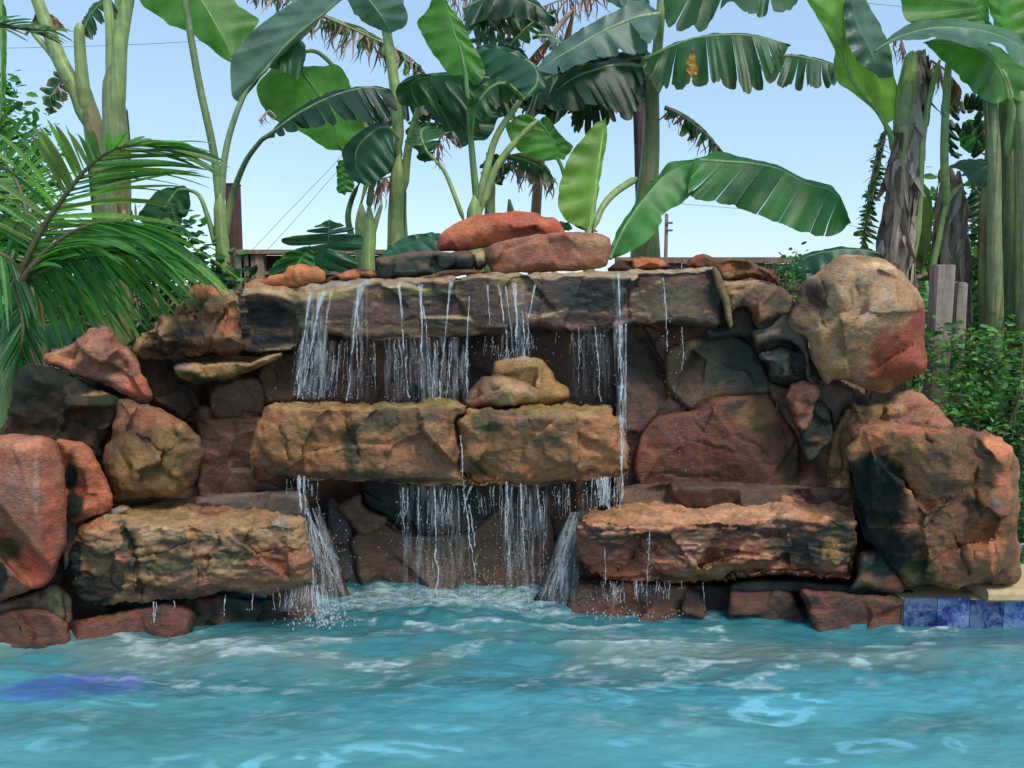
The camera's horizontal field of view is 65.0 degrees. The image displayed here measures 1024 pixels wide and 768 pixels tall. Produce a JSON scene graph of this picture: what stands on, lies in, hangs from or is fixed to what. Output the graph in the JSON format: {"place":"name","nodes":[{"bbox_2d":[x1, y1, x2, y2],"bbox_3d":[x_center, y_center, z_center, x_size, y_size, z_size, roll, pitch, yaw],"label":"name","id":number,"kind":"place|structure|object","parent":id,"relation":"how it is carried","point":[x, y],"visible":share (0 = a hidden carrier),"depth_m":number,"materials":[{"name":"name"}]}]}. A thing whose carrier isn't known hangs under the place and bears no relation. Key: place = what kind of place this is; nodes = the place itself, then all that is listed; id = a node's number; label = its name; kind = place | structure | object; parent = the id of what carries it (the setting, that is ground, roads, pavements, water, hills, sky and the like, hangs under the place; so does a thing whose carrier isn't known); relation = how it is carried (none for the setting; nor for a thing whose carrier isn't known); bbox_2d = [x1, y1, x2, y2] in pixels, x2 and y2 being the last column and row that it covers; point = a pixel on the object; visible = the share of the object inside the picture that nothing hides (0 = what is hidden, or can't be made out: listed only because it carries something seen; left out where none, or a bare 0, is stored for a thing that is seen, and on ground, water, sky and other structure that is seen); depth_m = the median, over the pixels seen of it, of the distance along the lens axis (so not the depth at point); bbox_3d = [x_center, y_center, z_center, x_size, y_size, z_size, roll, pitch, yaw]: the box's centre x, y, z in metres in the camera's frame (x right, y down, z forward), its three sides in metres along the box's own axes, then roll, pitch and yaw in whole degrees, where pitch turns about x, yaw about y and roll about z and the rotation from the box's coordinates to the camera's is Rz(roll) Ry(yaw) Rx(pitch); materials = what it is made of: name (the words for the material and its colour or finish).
{"place":"outdoors","nodes":[
{"label":"outdoors","id":0,"kind":"place"},
{"bbox_2d":[304,524,349,596],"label":"waterfall","id":1,"kind":"object","parent":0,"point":[326,558],"depth_m":3.92,"materials":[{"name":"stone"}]},
{"bbox_2d":[297,289,682,461],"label":"waterfall","id":2,"kind":"structure","parent":0,"point":[622,387],"depth_m":3.65,"materials":[{"name":"white liquid"}]},
{"bbox_2d":[0,548,1023,767],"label":"pool water","id":3,"kind":"structure","parent":0,"point":[381,674],"depth_m":3.00,"materials":[{"name":"liquid"}]},
{"bbox_2d":[0,608,70,648],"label":"base stone","id":4,"kind":"object","parent":3,"relation":"in","point":[27,628],"visible":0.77,"depth_m":3.38,"materials":[{"name":"stone"}]},
{"bbox_2d":[0,433,66,601],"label":"boulder","id":5,"kind":"object","parent":4,"relation":"on","point":[33,520],"visible":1,"depth_m":3.23,"materials":[{"name":"stone"}]},
{"bbox_2d":[0,584,72,624],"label":"base stone","id":6,"kind":"object","parent":3,"relation":"on","point":[56,600],"visible":0.77,"depth_m":3.43,"materials":[{"name":"stone"}]},
{"bbox_2d":[3,553,110,619],"bbox_3d":[-2.248,0.971,3.757,0.834,0.636,0.357,0,6,0],"label":"mortar joint","id":7,"kind":"object","parent":3,"relation":"in","point":[63,578],"visible":0.11,"depth_m":3.62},
{"bbox_2d":[70,603,195,639],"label":"base stone","id":8,"kind":"object","parent":3,"relation":"in","point":[167,620],"visible":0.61,"depth_m":3.47,"materials":[{"name":"stone"}]},
{"bbox_2d":[68,500,314,604],"bbox_3d":[-1.385,0.754,3.589,1.075,0.443,0.558,0,6,0],"label":"stone ledge","id":9,"kind":"object","parent":8,"relation":"on","point":[153,550],"visible":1,"depth_m":3.40,"materials":[{"name":"stone"}]},
{"bbox_2d":[56,439,112,524],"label":"boulder","id":10,"kind":"object","parent":9,"relation":"on","point":[89,494],"visible":0.95,"depth_m":3.38,"materials":[{"name":"stone"}]},
{"bbox_2d":[0,363,118,459],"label":"boulder","id":11,"kind":"object","parent":10,"relation":"on","point":[53,403],"visible":0.91,"depth_m":3.59,"materials":[{"name":"stone"}]},
{"bbox_2d":[63,507,128,568],"bbox_3d":[-1.853,0.623,3.610,0.371,0.368,0.256,0,6,0],"label":"mortar joint","id":12,"kind":"object","parent":9,"relation":"on","point":[72,532],"visible":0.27,"depth_m":3.50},
{"bbox_2d":[102,399,203,502],"bbox_3d":[-1.685,0.297,3.714,0.381,0.483,0.622,-4,8,-36],"label":"boulder","id":13,"kind":"object","parent":9,"relation":"on","point":[152,451],"visible":1,"depth_m":3.53,"materials":[{"name":"stone"}]},
{"bbox_2d":[43,325,152,403],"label":"boulder","id":14,"kind":"object","parent":13,"relation":"on","point":[102,354],"visible":1,"depth_m":3.60,"materials":[{"name":"stone"}]},
{"bbox_2d":[127,490,309,517],"bbox_3d":[-1.427,0.597,3.915,0.948,0.224,0.369,0,6,0],"label":"mortar joint","id":15,"kind":"object","parent":9,"relation":"on","point":[286,502],"visible":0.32,"depth_m":3.75,"materials":[{"name":"concrete"}]},
{"bbox_2d":[195,405,286,495],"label":"wall rock","id":16,"kind":"object","parent":15,"relation":"on","point":[227,464],"depth_m":3.93,"materials":[{"name":"stone"}]},
{"bbox_2d":[209,377,265,417],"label":"wall rock","id":17,"kind":"object","parent":16,"relation":"on","point":[243,397],"depth_m":3.96,"materials":[{"name":"stone"}]},
{"bbox_2d":[173,352,281,383],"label":"boulder","id":18,"kind":"object","parent":17,"relation":"on","point":[204,370],"visible":1,"depth_m":3.70,"materials":[{"name":"stone"}]},
{"bbox_2d":[131,282,244,359],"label":"boulder","id":19,"kind":"object","parent":18,"relation":"on","point":[186,331],"visible":0.99,"depth_m":3.72,"materials":[{"name":"stone"}]},
{"bbox_2d":[177,595,282,625],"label":"base stone","id":20,"kind":"object","parent":3,"relation":"in","point":[213,610],"visible":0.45,"depth_m":3.59,"materials":[{"name":"stone"}]},
{"bbox_2d":[266,584,317,618],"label":"base stone","id":21,"kind":"object","parent":3,"relation":"in","point":[303,597],"visible":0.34,"depth_m":3.66,"materials":[{"name":"stone"}]},
{"bbox_2d":[567,581,705,620],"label":"base stone","id":22,"kind":"object","parent":3,"relation":"in","point":[657,603],"visible":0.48,"depth_m":3.69,"materials":[{"name":"stone"}]},
{"bbox_2d":[576,495,857,583],"bbox_3d":[0.938,0.722,3.702,1.314,0.377,0.596,0,6,0],"label":"stone ledge","id":23,"kind":"object","parent":22,"relation":"on","point":[670,543],"visible":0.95,"depth_m":3.54,"materials":[{"name":"stone"}]},
{"bbox_2d":[612,480,856,514],"bbox_3d":[1.085,0.556,3.942,1.212,0.215,0.431,0,6,0],"label":"mortar joint","id":24,"kind":"object","parent":23,"relation":"on","point":[695,494],"visible":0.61,"depth_m":3.78,"materials":[{"name":"stone"}]},
{"bbox_2d":[613,324,687,488],"bbox_3d":[0.791,0.131,4.140,0.558,0.932,0.384,0,6,0],"label":"wall rock","id":25,"kind":"object","parent":24,"relation":"on","point":[645,399],"depth_m":4.01,"materials":[{"name":"stone"}]},
{"bbox_2d":[633,392,800,484],"bbox_3d":[1.033,0.299,4.149,0.844,0.552,0.424,0,6,0],"label":"wall rock","id":26,"kind":"object","parent":24,"relation":"on","point":[750,438],"depth_m":3.99,"materials":[{"name":"stone"}]},
{"bbox_2d":[663,337,771,410],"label":"wall rock","id":27,"kind":"object","parent":26,"relation":"on","point":[702,369],"depth_m":3.98,"materials":[{"name":"stone"}]},
{"bbox_2d":[705,306,758,340],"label":"boulder","id":28,"kind":"object","parent":27,"relation":"on","point":[744,325],"visible":0.79,"depth_m":3.90,"materials":[{"name":"stone"}]},
{"bbox_2d":[534,578,805,609],"bbox_3d":[1.039,1.146,3.909,1.929,0.484,0.364,0,6,0],"label":"mortar joint","id":29,"kind":"object","parent":3,"relation":"in","point":[716,597],"visible":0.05,"depth_m":3.77,"materials":[{"name":"concrete"}]},
{"bbox_2d":[546,507,599,584],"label":"waterfall","id":30,"kind":"object","parent":29,"relation":"on","point":[567,561],"depth_m":3.83,"materials":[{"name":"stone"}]},
{"bbox_2d":[726,590,806,621],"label":"base stone","id":31,"kind":"object","parent":3,"relation":"in","point":[774,605],"visible":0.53,"depth_m":3.67,"materials":[{"name":"stone"}]},
{"bbox_2d":[730,580,971,595],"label":"base stone","id":32,"kind":"object","parent":3,"relation":"on","point":[769,585],"visible":0.57,"depth_m":3.65,"materials":[{"name":"stone"}]},
{"bbox_2d":[800,589,902,631],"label":"base stone","id":33,"kind":"object","parent":3,"relation":"in","point":[829,610],"visible":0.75,"depth_m":3.57,"materials":[{"name":"stone"}]},
{"bbox_2d":[849,550,904,593],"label":"base stone","id":34,"kind":"object","parent":33,"relation":"on","point":[874,572],"visible":0.92,"depth_m":3.57,"materials":[{"name":"stone"}]},
{"bbox_2d":[0,0,1023,546],"label":"sky","id":35,"kind":"structure","parent":0,"point":[821,134],"materials":[{"name":"blue"}]},
{"bbox_2d":[883,166,977,427],"bbox_3d":[2.894,-0.324,5.088,1.462,2.188,0.885,0,6,0],"label":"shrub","id":36,"kind":"object","parent":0,"point":[929,176],"visible":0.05,"depth_m":4.94,"materials":[{"name":"green plant"}]},
{"bbox_2d":[915,152,984,427],"bbox_3d":[3.291,-0.527,5.356,1.223,2.532,1.392,2,7,18],"label":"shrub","id":37,"kind":"object","parent":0,"point":[971,236],"visible":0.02,"depth_m":5.27,"materials":[{"name":"green plant"}]},
{"label":"ground","id":38,"kind":"structure","parent":0,"visible":0},
{"bbox_2d":[0,69,70,363],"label":"shrub","id":39,"kind":"object","parent":38,"relation":"on","point":[19,107],"visible":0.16,"depth_m":5.02,"materials":[{"name":"green plant"}]},
{"bbox_2d":[0,0,87,366],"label":"banana plant","id":40,"kind":"object","parent":38,"relation":"on","point":[48,341],"visible":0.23,"depth_m":4.51,"materials":[{"name":"green plant"}]},
{"bbox_2d":[24,0,117,326],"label":"banana plant","id":41,"kind":"object","parent":38,"relation":"on","point":[76,86],"visible":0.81,"depth_m":4.99,"materials":[{"name":"green plant"}]},
{"bbox_2d":[0,201,153,352],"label":"shrub","id":42,"kind":"object","parent":38,"relation":"on","point":[80,314],"visible":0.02,"depth_m":5.21,"materials":[{"name":"green plant"}]},
{"bbox_2d":[102,0,139,349],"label":"banana plant","id":43,"kind":"object","parent":38,"relation":"on","point":[115,121],"visible":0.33,"depth_m":4.41,"materials":[{"name":"green plant"}]},
{"bbox_2d":[0,15,242,427],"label":"palm tree","id":44,"kind":"object","parent":38,"relation":"on","point":[108,246],"visible":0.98,"depth_m":3.77,"materials":[{"name":"plant"}]},
{"bbox_2d":[114,0,258,61],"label":"banana plant","id":45,"kind":"object","parent":38,"relation":"on","point":[223,29],"visible":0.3,"depth_m":5.07,"materials":[{"name":"green plant"}]},
{"bbox_2d":[127,204,257,345],"bbox_3d":[-1.909,-0.135,4.776,0.959,1.877,0.701,0,6,0],"label":"shrub","id":46,"kind":"object","parent":38,"relation":"on","point":[235,282],"visible":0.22,"depth_m":4.68,"materials":[{"name":"green plant"}]},
{"bbox_2d":[225,183,242,292],"bbox_3d":[-2.317,-0.544,6.791,0.104,2.247,0.110,0,6,0],"label":"wooden post","id":47,"kind":"object","parent":38,"relation":"on","point":[235,236],"visible":0.32,"depth_m":6.67,"materials":[{"name":"brown wood"}]},
{"bbox_2d":[138,0,397,289],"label":"banana plant","id":48,"kind":"object","parent":38,"relation":"on","point":[264,46],"visible":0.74,"depth_m":4.75,"materials":[{"name":"green plant"}]},
{"bbox_2d":[234,250,385,292],"bbox_3d":[-1.593,-0.735,6.438,1.189,0.664,0.240,0,6,0],"label":"wooden shelter","id":49,"kind":"object","parent":38,"relation":"on","point":[262,261],"visible":0.24,"depth_m":6.33,"materials":[{"name":"brown wood"}]},
{"bbox_2d":[256,41,368,267],"bbox_3d":[-1.248,-0.690,5.119,0.756,2.900,0.277,-1,6,-13],"label":"banana plant","id":50,"kind":"object","parent":38,"relation":"on","point":[289,83],"visible":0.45,"depth_m":5.04,"materials":[{"name":"green plant"}]},
{"bbox_2d":[268,219,363,275],"bbox_3d":[-1.123,-0.059,4.657,0.529,1.747,0.250,0,6,0],"label":"banana sucker","id":51,"kind":"object","parent":38,"relation":"on","point":[325,255],"visible":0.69,"depth_m":4.56,"materials":[{"name":"green plant"}]},
{"bbox_2d":[336,0,478,270],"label":"banana plant","id":52,"kind":"object","parent":38,"relation":"on","point":[372,154],"visible":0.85,"depth_m":4.72,"materials":[{"name":"green plant"}]},
{"bbox_2d":[380,232,439,256],"bbox_3d":[-0.573,-0.008,4.520,0.390,1.675,0.136,2,6,15],"label":"banana sucker","id":53,"kind":"object","parent":38,"relation":"on","point":[420,242],"visible":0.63,"depth_m":4.44,"materials":[{"name":"green plant"}]},
{"bbox_2d":[247,0,608,273],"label":"banana plant","id":54,"kind":"object","parent":38,"relation":"on","point":[516,29],"visible":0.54,"depth_m":5.46,"materials":[{"name":"green plant"}]},
{"bbox_2d":[70,302,875,581],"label":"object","id":55,"kind":"object","parent":38,"relation":"on","point":[566,502],"visible":0.09,"depth_m":4.13,"materials":[{"name":"concrete"}]},
{"bbox_2d":[136,355,200,424],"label":"wall rock","id":56,"kind":"object","parent":55,"relation":"on","point":[172,394],"depth_m":3.98,"materials":[{"name":"stone"}]},
{"bbox_2d":[258,351,304,405],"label":"wall rock","id":57,"kind":"object","parent":55,"relation":"on","point":[279,380],"depth_m":4.00,"materials":[{"name":"stone"}]},
{"bbox_2d":[325,496,357,581],"bbox_3d":[-0.840,0.888,4.195,0.239,0.645,0.218,0,6,0],"label":"mortar joint","id":58,"kind":"object","parent":55,"relation":"attached to","point":[338,525],"visible":0.5,"depth_m":4.09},
{"bbox_2d":[250,397,469,485],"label":"stone slab","id":59,"kind":"structure","parent":55,"relation":"on","point":[395,442],"depth_m":3.64,"materials":[{"name":"stone"}]},
{"bbox_2d":[287,335,461,403],"bbox_3d":[-0.692,-0.065,4.251,0.961,0.435,0.346,0,6,0],"label":"wall rock","id":60,"kind":"object","parent":55,"relation":"on","point":[364,362],"depth_m":4.13,"materials":[{"name":"stone"}]},
{"bbox_2d":[358,481,506,535],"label":"wall rock","id":61,"kind":"object","parent":55,"relation":"on","point":[393,503],"depth_m":4.07,"materials":[{"name":"stone"}]},
{"bbox_2d":[349,501,554,588],"bbox_3d":[-0.302,0.888,4.177,1.050,0.620,0.362,0,6,0],"label":"wall rock","id":62,"kind":"object","parent":55,"relation":"on","point":[385,552],"depth_m":4.06,"materials":[{"name":"stone"}]},
{"bbox_2d":[336,493,387,534],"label":"wall rock","id":63,"kind":"object","parent":62,"relation":"on","point":[357,514],"depth_m":4.01,"materials":[{"name":"stone"}]},
{"bbox_2d":[238,266,721,352],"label":"stone slab","id":64,"kind":"structure","parent":55,"relation":"on","point":[274,318],"depth_m":3.75,"materials":[{"name":"stone"}]},
{"bbox_2d":[245,264,325,287],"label":"boulder","id":65,"kind":"object","parent":64,"relation":"on","point":[297,275],"visible":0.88,"depth_m":3.91,"materials":[{"name":"stone"}]},
{"bbox_2d":[323,268,377,282],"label":"boulder","id":66,"kind":"object","parent":64,"relation":"on","point":[354,274],"visible":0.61,"depth_m":3.91,"materials":[{"name":"stone"}]},
{"bbox_2d":[375,251,474,278],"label":"boulder","id":67,"kind":"object","parent":64,"relation":"on","point":[414,264],"visible":0.97,"depth_m":3.86,"materials":[{"name":"stone"}]},
{"bbox_2d":[437,211,564,250],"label":"boulder","id":68,"kind":"object","parent":67,"relation":"on","point":[472,232],"visible":0.89,"depth_m":3.94,"materials":[{"name":"stone"}]},
{"bbox_2d":[418,269,487,277],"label":"boulder","id":69,"kind":"object","parent":64,"relation":"on","point":[456,273],"visible":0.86,"depth_m":3.82,"materials":[{"name":"stone"}]},
{"bbox_2d":[484,232,610,273],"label":"boulder","id":70,"kind":"object","parent":64,"relation":"on","point":[563,251],"visible":0.99,"depth_m":3.83,"materials":[{"name":"stone"}]},
{"bbox_2d":[607,256,670,270],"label":"boulder","id":71,"kind":"object","parent":64,"relation":"on","point":[643,263],"visible":0.84,"depth_m":3.89,"materials":[{"name":"stone"}]},
{"bbox_2d":[712,267,732,327],"bbox_3d":[0.969,-0.399,3.716,0.101,0.283,0.077,0,6,0],"label":"mortar drip","id":72,"kind":"object","parent":64,"relation":"hanging from","point":[722,291],"visible":1,"depth_m":3.68,"materials":[{"name":"concrete"}]},
{"bbox_2d":[456,328,618,410],"bbox_3d":[0.169,-0.077,4.205,0.906,0.475,0.375,0,6,0],"label":"wall rock","id":73,"kind":"object","parent":55,"relation":"on","point":[575,358],"depth_m":4.08,"materials":[{"name":"stone"}]},
{"bbox_2d":[457,401,629,486],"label":"stone slab","id":74,"kind":"structure","parent":55,"relation":"on","point":[541,445],"depth_m":3.61,"materials":[{"name":"stone"}]},
{"bbox_2d":[464,374,538,408],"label":"boulder","id":75,"kind":"object","parent":74,"relation":"on","point":[497,390],"visible":1,"depth_m":3.63,"materials":[{"name":"stone"}]},
{"bbox_2d":[492,355,569,406],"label":"boulder","id":76,"kind":"object","parent":74,"relation":"on","point":[537,375],"visible":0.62,"depth_m":3.74,"materials":[{"name":"stone"}]},
{"bbox_2d":[752,314,817,384],"bbox_3d":[1.327,-0.188,3.976,0.354,0.374,0.319,0,6,0],"label":"mortar joint","id":77,"kind":"object","parent":55,"relation":"attached to","point":[779,328],"visible":0.83,"depth_m":3.83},
{"bbox_2d":[723,280,793,328],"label":"boulder","id":78,"kind":"object","parent":77,"relation":"on","point":[764,303],"visible":0.97,"depth_m":3.77,"materials":[{"name":"stone"}]},
{"bbox_2d":[683,254,780,284],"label":"boulder","id":79,"kind":"object","parent":78,"relation":"on","point":[733,270],"visible":0.98,"depth_m":3.90,"materials":[{"name":"stone"}]},
{"bbox_2d":[785,380,819,430],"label":"wall rock","id":80,"kind":"object","parent":55,"relation":"attached to","point":[802,396],"depth_m":3.81,"materials":[{"name":"stone"}]},
{"bbox_2d":[757,345,809,385],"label":"boulder","id":81,"kind":"object","parent":80,"relation":"on","point":[787,366],"visible":0.84,"depth_m":3.85,"materials":[{"name":"stone"}]},
{"bbox_2d":[768,381,853,428],"bbox_3d":[1.471,0.095,4.036,0.436,0.254,0.259,0,6,0],"label":"mortar joint","id":82,"kind":"object","parent":55,"relation":"attached to","point":[835,399],"visible":0.48,"depth_m":3.92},
{"bbox_2d":[799,401,832,461],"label":"wall rock","id":83,"kind":"object","parent":55,"relation":"attached to","point":[816,437],"depth_m":3.90,"materials":[{"name":"stone"}]},
{"bbox_2d":[826,402,856,488],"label":"wall rock","id":84,"kind":"object","parent":55,"relation":"on","point":[838,472],"depth_m":4.00,"materials":[{"name":"stone"}]},
{"bbox_2d":[405,0,596,275],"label":"banana plant","id":85,"kind":"object","parent":38,"relation":"on","point":[510,74],"visible":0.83,"depth_m":4.65,"materials":[{"name":"green plant"}]},
{"bbox_2d":[367,0,651,272],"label":"banana plant","id":86,"kind":"object","parent":38,"relation":"on","point":[534,11],"visible":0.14,"depth_m":5.08,"materials":[{"name":"green plant"}]},
{"bbox_2d":[558,118,606,271],"bbox_3d":[0.403,-0.369,4.723,0.328,2.350,0.121,-1,6,-12],"label":"banana plant","id":87,"kind":"object","parent":38,"relation":"on","point":[579,187],"visible":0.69,"depth_m":4.64,"materials":[{"name":"green plant"}]},
{"bbox_2d":[633,102,644,197],"bbox_3d":[0.860,-0.972,5.527,0.206,3.374,0.098,0,6,0],"label":"wooden pole","id":88,"kind":"object","parent":38,"relation":"on","point":[638,120],"visible":0.09,"depth_m":5.42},
{"bbox_2d":[537,0,850,259],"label":"banana plant","id":89,"kind":"object","parent":38,"relation":"on","point":[672,184],"visible":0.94,"depth_m":4.66,"materials":[{"name":"green plant"}]},
{"bbox_2d":[767,241,811,412],"bbox_3d":[1.392,0.084,4.093,0.237,1.587,0.449,2,6,15],"label":"creeper","id":90,"kind":"object","parent":38,"relation":"on","point":[787,286],"visible":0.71,"depth_m":3.97,"materials":[{"name":"green plant"}]},
{"bbox_2d":[615,257,977,428],"bbox_3d":[2.877,-0.266,6.982,3.968,1.653,0.200,0,6,0],"label":"wooden fence","id":91,"kind":"object","parent":38,"relation":"on","point":[677,262],"visible":0.03,"depth_m":6.91,"materials":[{"name":"brown wood"}]},
{"bbox_2d":[782,246,879,286],"bbox_3d":[1.704,0.055,4.345,0.492,1.588,0.168,1,6,7],"label":"banana sucker","id":92,"kind":"object","parent":38,"relation":"on","point":[818,260],"visible":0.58,"depth_m":4.27,"materials":[{"name":"green plant"}]},
{"bbox_2d":[807,0,962,403],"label":"banana plant","id":93,"kind":"object","parent":38,"relation":"on","point":[864,72],"visible":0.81,"depth_m":4.27,"materials":[{"name":"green plant"}]},
{"bbox_2d":[923,264,955,416],"bbox_3d":[2.211,0.123,4.206,0.103,1.482,0.103,0,6,0],"label":"weathered post","id":94,"kind":"object","parent":38,"relation":"on","point":[941,292],"visible":0.34,"depth_m":4.12,"materials":[{"name":"grey wood"}]},
{"bbox_2d":[873,0,1023,542],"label":"banana plant","id":95,"kind":"object","parent":38,"relation":"on","point":[965,33],"visible":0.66,"depth_m":4.15,"materials":[{"name":"green plant"}]},
{"bbox_2d":[925,119,987,428],"bbox_3d":[2.513,-0.321,4.551,0.332,2.291,0.328,4,7,31],"label":"banana plant","id":96,"kind":"object","parent":38,"relation":"on","point":[955,248],"visible":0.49,"depth_m":4.47,"materials":[{"name":"green plant"}]},
{"bbox_2d":[949,93,984,158],"bbox_3d":[2.541,-1.431,4.488,0.228,0.332,0.231,0,6,0],"label":"banana bunch","id":97,"kind":"object","parent":96,"relation":"hanging from","point":[972,103],"visible":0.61,"depth_m":4.42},
{"bbox_2d":[949,282,967,425],"bbox_3d":[2.371,0.153,4.322,0.064,1.397,0.066,0,6,0],"label":"weathered post","id":98,"kind":"object","parent":38,"relation":"on","point":[960,300],"visible":0.24,"depth_m":4.24,"materials":[{"name":"grey wood"}]},
{"bbox_2d":[895,583,1023,628],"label":"waterline tiles","id":99,"kind":"object","parent":38,"relation":"on","point":[926,605],"visible":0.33,"depth_m":3.57,"materials":[{"name":"tile"}]},
{"bbox_2d":[965,564,1023,600],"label":"pool coping","id":100,"kind":"object","parent":99,"relation":"on","point":[996,592],"visible":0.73,"depth_m":3.54,"materials":[{"name":"concrete"}]},
{"bbox_2d":[846,419,1021,589],"bbox_3d":[1.910,0.528,3.738,0.918,0.763,0.788,0,6,0],"label":"boulder","id":101,"kind":"object","parent":100,"relation":"on","point":[937,506],"visible":1,"depth_m":3.44,"materials":[{"name":"stone"}]},
{"bbox_2d":[848,390,953,440],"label":"boulder","id":102,"kind":"object","parent":101,"relation":"on","point":[910,407],"visible":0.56,"depth_m":3.81,"materials":[{"name":"stone"}]},
{"bbox_2d":[789,254,927,392],"bbox_3d":[1.669,-0.286,3.844,0.800,0.653,0.524,-4,8,-36],"label":"boulder","id":103,"kind":"object","parent":102,"relation":"on","point":[859,320],"visible":1,"depth_m":3.65,"materials":[{"name":"stone"}]},
{"bbox_2d":[901,308,1023,457],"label":"shrub","id":104,"kind":"object","parent":38,"relation":"on","point":[975,402],"visible":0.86,"depth_m":4.07,"materials":[{"name":"green plant"}]},
{"bbox_2d":[950,399,1023,563],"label":"shrub","id":105,"kind":"object","parent":38,"relation":"on","point":[1008,440],"visible":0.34,"depth_m":4.12,"materials":[{"name":"green plant"}]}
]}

